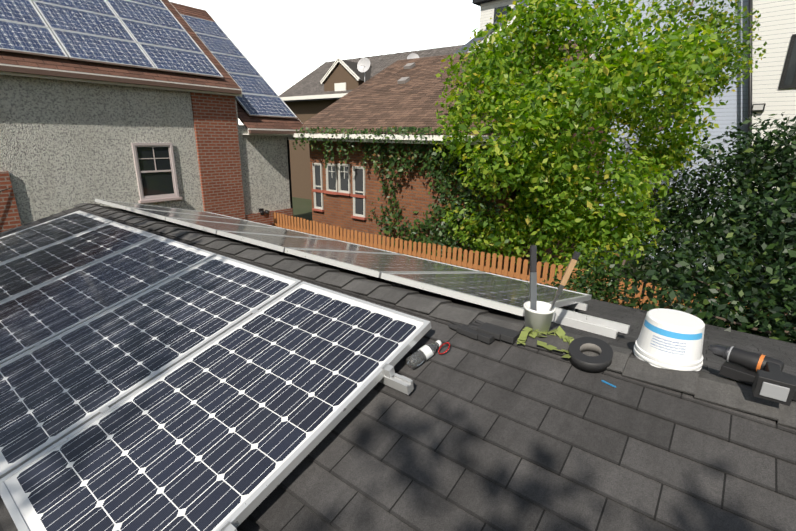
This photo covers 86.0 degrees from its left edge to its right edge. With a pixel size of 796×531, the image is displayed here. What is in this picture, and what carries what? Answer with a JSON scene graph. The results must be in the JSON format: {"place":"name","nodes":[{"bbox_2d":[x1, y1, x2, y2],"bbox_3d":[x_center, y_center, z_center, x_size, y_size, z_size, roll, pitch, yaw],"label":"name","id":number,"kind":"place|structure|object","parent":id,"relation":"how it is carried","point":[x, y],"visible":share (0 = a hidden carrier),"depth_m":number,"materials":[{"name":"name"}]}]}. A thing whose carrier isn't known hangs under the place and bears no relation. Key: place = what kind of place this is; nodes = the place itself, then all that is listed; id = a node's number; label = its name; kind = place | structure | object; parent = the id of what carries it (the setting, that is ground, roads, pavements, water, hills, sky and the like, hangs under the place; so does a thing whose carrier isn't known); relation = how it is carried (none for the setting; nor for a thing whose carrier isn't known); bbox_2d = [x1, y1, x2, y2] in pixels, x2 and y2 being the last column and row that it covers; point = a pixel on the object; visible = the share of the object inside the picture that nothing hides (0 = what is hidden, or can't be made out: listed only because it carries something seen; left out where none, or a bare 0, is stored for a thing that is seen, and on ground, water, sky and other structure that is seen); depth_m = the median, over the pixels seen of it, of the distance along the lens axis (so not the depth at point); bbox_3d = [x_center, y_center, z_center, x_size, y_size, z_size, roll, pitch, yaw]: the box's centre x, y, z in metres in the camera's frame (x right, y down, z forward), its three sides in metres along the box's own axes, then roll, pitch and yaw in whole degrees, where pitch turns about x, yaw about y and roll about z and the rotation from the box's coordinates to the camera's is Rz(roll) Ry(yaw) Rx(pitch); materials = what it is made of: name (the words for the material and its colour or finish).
{"place":"outdoors","nodes":[
{"label":"outdoors","id":0,"kind":"place"},
{"bbox_2d":[285,99,338,199],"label":"house walls","id":1,"kind":"structure","parent":0,"point":[303,111],"depth_m":27.79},
{"bbox_2d":[320,58,359,90],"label":"dormer trim","id":2,"kind":"structure","parent":1,"relation":"attached to","point":[340,86],"depth_m":24.70,"materials":[{"name":"white"}]},
{"bbox_2d":[324,62,365,91],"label":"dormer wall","id":3,"kind":"structure","parent":1,"relation":"attached to","point":[340,73],"depth_m":24.66,"materials":[{"name":"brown wood"}]},
{"bbox_2d":[320,59,371,83],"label":"dormer roof","id":4,"kind":"structure","parent":1,"relation":"attached to","point":[351,65],"depth_m":24.73,"materials":[{"name":"grey"}]},
{"bbox_2d":[357,57,369,81],"bbox_3d":[-1.850,-10.339,22.969,0.742,1.615,0.479,1,17,1],"label":"dish","id":5,"kind":"object","parent":1,"relation":"on","point":[363,64],"visible":0.98,"depth_m":22.99,"materials":[{"name":"grey metal"}]},
{"bbox_2d":[279,45,466,101],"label":"house roof","id":6,"kind":"structure","parent":1,"relation":"on","point":[308,84],"depth_m":26.64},
{"bbox_2d":[280,46,473,100],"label":"house trim","id":7,"kind":"structure","parent":6,"relation":"attached to","point":[314,97],"depth_m":24.85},
{"bbox_2d":[407,53,418,58],"bbox_3d":[0.844,-11.186,23.725,0.714,1.170,0.243,2,17,2],"label":"dish","id":8,"kind":"object","parent":1,"relation":"on","point":[412,55],"visible":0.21,"depth_m":23.70,"materials":[{"name":"grey metal"}]},
{"bbox_2d":[169,0,480,124],"label":"sky","id":9,"kind":"structure","parent":0,"point":[285,41],"materials":[{"name":"white"}]},
{"bbox_2d":[0,206,795,530],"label":"garage roof","id":10,"kind":"structure","parent":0,"point":[468,434],"depth_m":1.61,"materials":[{"name":"grey asphalt"}]},
{"bbox_2d":[453,0,528,53],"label":"roof","id":11,"kind":"structure","parent":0,"point":[468,44],"depth_m":18.85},
{"bbox_2d":[479,0,519,40],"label":"house wall","id":12,"kind":"structure","parent":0,"point":[486,11],"depth_m":18.83,"materials":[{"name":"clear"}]},
{"bbox_2d":[292,197,790,325],"bbox_3d":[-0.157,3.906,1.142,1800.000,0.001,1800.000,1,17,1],"label":"ground","id":13,"kind":"structure","parent":0,"point":[302,208],"depth_m":21.38,"materials":[{"name":"green plant"}]},
{"bbox_2d":[0,74,290,224],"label":"stucco walls","id":14,"kind":"structure","parent":13,"relation":"on","point":[65,145],"depth_m":9.13,"materials":[{"name":"grey concrete"}]},
{"bbox_2d":[0,0,222,77],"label":"array frames","id":15,"kind":"structure","parent":14,"relation":"on","point":[51,29],"depth_m":9.53,"materials":[{"name":"silver metal"}]},
{"bbox_2d":[0,0,220,75],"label":"house glass","id":16,"kind":"object","parent":15,"relation":"in","point":[16,36],"visible":1,"depth_m":9.64,"materials":[{"name":"blue glass"}]},
{"bbox_2d":[0,0,240,88],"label":"roof","id":17,"kind":"structure","parent":14,"relation":"on","point":[39,61],"depth_m":9.42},
{"bbox_2d":[0,0,302,135],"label":"roof","id":18,"kind":"structure","parent":17,"relation":"attached to","point":[85,80],"depth_m":9.30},
{"bbox_2d":[0,65,298,133],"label":"gutter","id":19,"kind":"object","parent":18,"relation":"attached to","point":[83,76],"visible":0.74,"depth_m":9.06,"materials":[{"name":"brown metal"}]},
{"bbox_2d":[0,188,269,215],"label":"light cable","id":20,"kind":"object","parent":14,"relation":"attached to","point":[262,211],"visible":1,"depth_m":12.52,"materials":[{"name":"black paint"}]},
{"bbox_2d":[0,92,292,231],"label":"brick wall","id":21,"kind":"structure","parent":14,"relation":"attached to","point":[216,134],"depth_m":11.17,"materials":[{"name":"red brick"}]},
{"bbox_2d":[131,143,181,202],"bbox_3d":[-5.706,-2.200,10.110,0.100,1.350,0.970,13,21,35],"label":"window","id":22,"kind":"structure","parent":14,"relation":"in","point":[155,169],"depth_m":10.11,"materials":[{"name":"white wood"}]},
{"bbox_2d":[170,2,302,129],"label":"roof","id":23,"kind":"structure","parent":14,"relation":"on","point":[248,121],"depth_m":12.57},
{"bbox_2d":[181,14,296,117],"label":"solar panel frame","id":24,"kind":"structure","parent":14,"relation":"on","point":[241,104],"depth_m":13.10,"materials":[{"name":"silver metal"}]},
{"bbox_2d":[180,14,295,116],"bbox_3d":[-5.139,-6.211,13.141,3.934,3.073,1.602,13,21,35],"label":"house glass","id":25,"kind":"object","parent":24,"relation":"in","point":[263,105],"visible":0.64,"depth_m":13.18,"materials":[{"name":"blue glass"}]},
{"bbox_2d":[287,137,292,207],"bbox_3d":[-3.724,-2.143,14.047,0.100,4.000,0.530,13,21,35],"label":"downspout","id":26,"kind":"object","parent":14,"relation":"attached to","point":[289,170],"visible":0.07,"depth_m":13.94,"materials":[{"name":"black"}]},
{"bbox_2d":[309,59,608,283],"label":"brick house walls","id":27,"kind":"structure","parent":13,"relation":"on","point":[412,194],"depth_m":11.87,"materials":[{"name":"red brick"}]},
{"bbox_2d":[312,189,365,219],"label":"brick sills","id":28,"kind":"structure","parent":27,"relation":"attached to","point":[351,195],"depth_m":12.69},
{"bbox_2d":[312,163,366,219],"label":"windows","id":29,"kind":"structure","parent":27,"relation":"attached to","point":[338,180],"depth_m":12.68,"materials":[{"name":"white wood"}]},
{"bbox_2d":[293,126,513,273],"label":"vines","id":30,"kind":"object","parent":27,"relation":"attached to","point":[444,229],"visible":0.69,"depth_m":10.57,"materials":[{"name":"green plant"}]},
{"bbox_2d":[285,42,605,145],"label":"brick house trim","id":31,"kind":"structure","parent":27,"relation":"attached to","point":[405,138],"depth_m":10.69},
{"bbox_2d":[298,39,616,135],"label":"roof","id":32,"kind":"structure","parent":27,"relation":"on","point":[383,98],"depth_m":12.72,"materials":[{"name":"brown tile"}]},
{"bbox_2d":[397,63,415,83],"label":"roof vents","id":33,"kind":"object","parent":32,"relation":"on","point":[403,80],"visible":0.93,"depth_m":13.77,"materials":[{"name":"grey metal"}]},
{"bbox_2d":[273,212,792,325],"bbox_3d":[2.780,0.788,8.456,17.000,1.838,0.128,13,21,35],"label":"fence","id":34,"kind":"object","parent":13,"relation":"on","point":[337,234],"visible":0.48,"depth_m":9.43,"materials":[{"name":"brown wood"}]},
{"bbox_2d":[427,0,731,282],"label":"tree","id":35,"kind":"object","parent":13,"relation":"on","point":[615,78],"depth_m":7.84,"materials":[{"name":"green plant"}]},
{"bbox_2d":[543,245,671,308],"bbox_3d":[3.484,0.901,6.820,2.368,2.596,2.211,1,17,1],"label":"bush","id":36,"kind":"object","parent":13,"relation":"on","point":[595,292],"depth_m":6.27,"materials":[{"name":"green plant"}]},
{"bbox_2d":[494,0,752,269],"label":"house wall","id":37,"kind":"structure","parent":13,"relation":"on","point":[733,111],"depth_m":13.20,"materials":[{"name":"white wood"}]},
{"bbox_2d":[472,0,508,30],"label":"window","id":38,"kind":"structure","parent":37,"relation":"on","point":[478,2],"depth_m":18.60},
{"bbox_2d":[667,76,689,118],"bbox_3d":[9.013,-5.874,13.660,0.616,2.216,0.045,17,23,42],"label":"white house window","id":39,"kind":"structure","parent":37,"relation":"attached to","point":[677,95],"depth_m":13.85,"materials":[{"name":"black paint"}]},
{"bbox_2d":[603,0,766,280],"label":"slim tree","id":40,"kind":"object","parent":13,"relation":"on","point":[723,79],"depth_m":9.85,"materials":[{"name":"green plant"}]},
{"bbox_2d":[623,227,795,343],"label":"dark shrub","id":41,"kind":"object","parent":13,"relation":"on","point":[778,303],"depth_m":4.74,"materials":[{"name":"green plant"}]},
{"bbox_2d":[624,112,795,340],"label":"bush","id":42,"kind":"object","parent":13,"relation":"on","point":[768,206],"depth_m":7.38,"materials":[{"name":"green plant"}]},
{"bbox_2d":[466,6,747,222],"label":"white house trim","id":43,"kind":"structure","parent":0,"point":[514,17],"depth_m":17.55,"materials":[{"name":"white wood"}]},
{"bbox_2d":[748,0,765,164],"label":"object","id":44,"kind":"object","parent":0,"point":[750,105],"visible":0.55,"depth_m":12.08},
{"bbox_2d":[752,0,795,225],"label":"house wall","id":45,"kind":"structure","parent":0,"point":[777,26],"depth_m":11.76,"materials":[{"name":"beige wood"}]},
{"bbox_2d":[753,105,763,109],"bbox_3d":[10.186,-4.472,12.070,0.220,0.140,0.025,17,23,42],"label":"wall lamp","id":46,"kind":"object","parent":45,"relation":"attached to","point":[757,107],"visible":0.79,"depth_m":12.06,"materials":[{"name":"grey"}]},
{"bbox_2d":[778,34,795,88],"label":"window","id":47,"kind":"structure","parent":45,"relation":"attached to","point":[788,79],"depth_m":11.54,"materials":[{"name":"grey glass"}]},
{"bbox_3d":[-0.476,1.695,3.091,9.600,3.095,6.450,13,21,35],"label":"garage","id":48,"kind":"object","parent":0,"visible":0},
{"bbox_2d":[0,210,430,530],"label":"solar panel frame","id":49,"kind":"structure","parent":48,"relation":"on","point":[243,511],"depth_m":2.06,"materials":[{"name":"silver metal"}]},
{"bbox_2d":[0,212,423,530],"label":"solar panels","id":50,"kind":"object","parent":49,"relation":"in","point":[215,435],"visible":1,"depth_m":2.11,"materials":[{"name":"blue glass"}]},
{"bbox_2d":[34,235,587,530],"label":"rails","id":51,"kind":"object","parent":48,"relation":"on","point":[396,381],"visible":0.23,"depth_m":1.94,"materials":[{"name":"silver metal"}]},
{"bbox_2d":[95,199,591,315],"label":"solar panel frame","id":52,"kind":"structure","parent":48,"relation":"on","point":[500,306],"depth_m":3.30,"materials":[{"name":"silver metal"}]},
{"bbox_2d":[103,200,585,307],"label":"solar panels","id":53,"kind":"object","parent":52,"relation":"in","point":[507,290],"visible":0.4,"depth_m":3.77,"materials":[{"name":"grey glass"}]},
{"bbox_2d":[406,340,441,369],"bbox_3d":[0.133,0.445,2.132,0.216,0.098,0.066,-13,22,-38],"label":"bottle","id":54,"kind":"object","parent":48,"relation":"on","point":[420,356],"visible":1,"depth_m":2.09,"materials":[{"name":"white"}]},
{"bbox_2d":[74,203,795,428],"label":"ridge cap","id":55,"kind":"object","parent":48,"relation":"on","point":[719,390],"visible":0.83,"depth_m":2.38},
{"bbox_2d":[523,301,555,334],"bbox_3d":[0.719,0.271,2.190,0.155,0.132,0.155,13,21,35],"label":"bucket","id":56,"kind":"object","parent":55,"relation":"on","point":[540,318],"visible":0.94,"depth_m":2.14,"materials":[{"name":"white plastic"}]},
{"bbox_2d":[530,245,579,310],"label":"hand tools","id":57,"kind":"object","parent":56,"relation":"in","point":[533,274],"visible":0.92,"depth_m":2.22,"materials":[{"name":"silver metal"}]},
{"bbox_2d":[517,326,573,357],"bbox_3d":[0.743,0.360,2.080,0.278,0.082,0.196,13,21,35],"label":"strap","id":58,"kind":"object","parent":55,"relation":"on","point":[558,331],"visible":0.58,"depth_m":2.11,"materials":[{"name":"green fabric"}]},
{"bbox_2d":[569,337,612,372],"bbox_3d":[0.881,0.406,1.955,0.184,0.098,0.191,13,21,35],"label":"tape roll","id":59,"kind":"object","parent":55,"relation":"on","point":[600,362],"visible":0.98,"depth_m":1.93,"materials":[{"name":"grey"}]},
{"bbox_2d":[633,308,704,370],"bbox_3d":[1.226,0.329,1.919,0.270,0.206,0.270,13,21,35],"label":"pail","id":60,"kind":"object","parent":55,"relation":"on","point":[671,339],"visible":0.98,"depth_m":1.83,"materials":[{"name":"plastic"}]},
{"bbox_2d":[438,342,449,353],"bbox_3d":[0.232,0.417,2.150,0.052,0.046,0.065,13,21,35],"label":"loop","id":61,"kind":"object","parent":48,"relation":"on","point":[442,345],"visible":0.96,"depth_m":2.15,"materials":[{"name":"red"}]},
{"bbox_2d":[448,319,519,343],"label":"shingles","id":62,"kind":"object","parent":48,"relation":"on","point":[486,332],"visible":0.98,"depth_m":2.20,"materials":[{"name":"grey asphalt"}]},
{"bbox_2d":[553,307,629,338],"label":"loose rails","id":63,"kind":"object","parent":48,"relation":"on","point":[595,325],"visible":0.42,"depth_m":2.52,"materials":[{"name":"silver metal"}]},
{"bbox_2d":[708,344,795,405],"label":"cordless drill","id":64,"kind":"object","parent":48,"relation":"on","point":[765,377],"visible":1,"depth_m":1.70,"materials":[{"name":"black plastic"}]}
]}

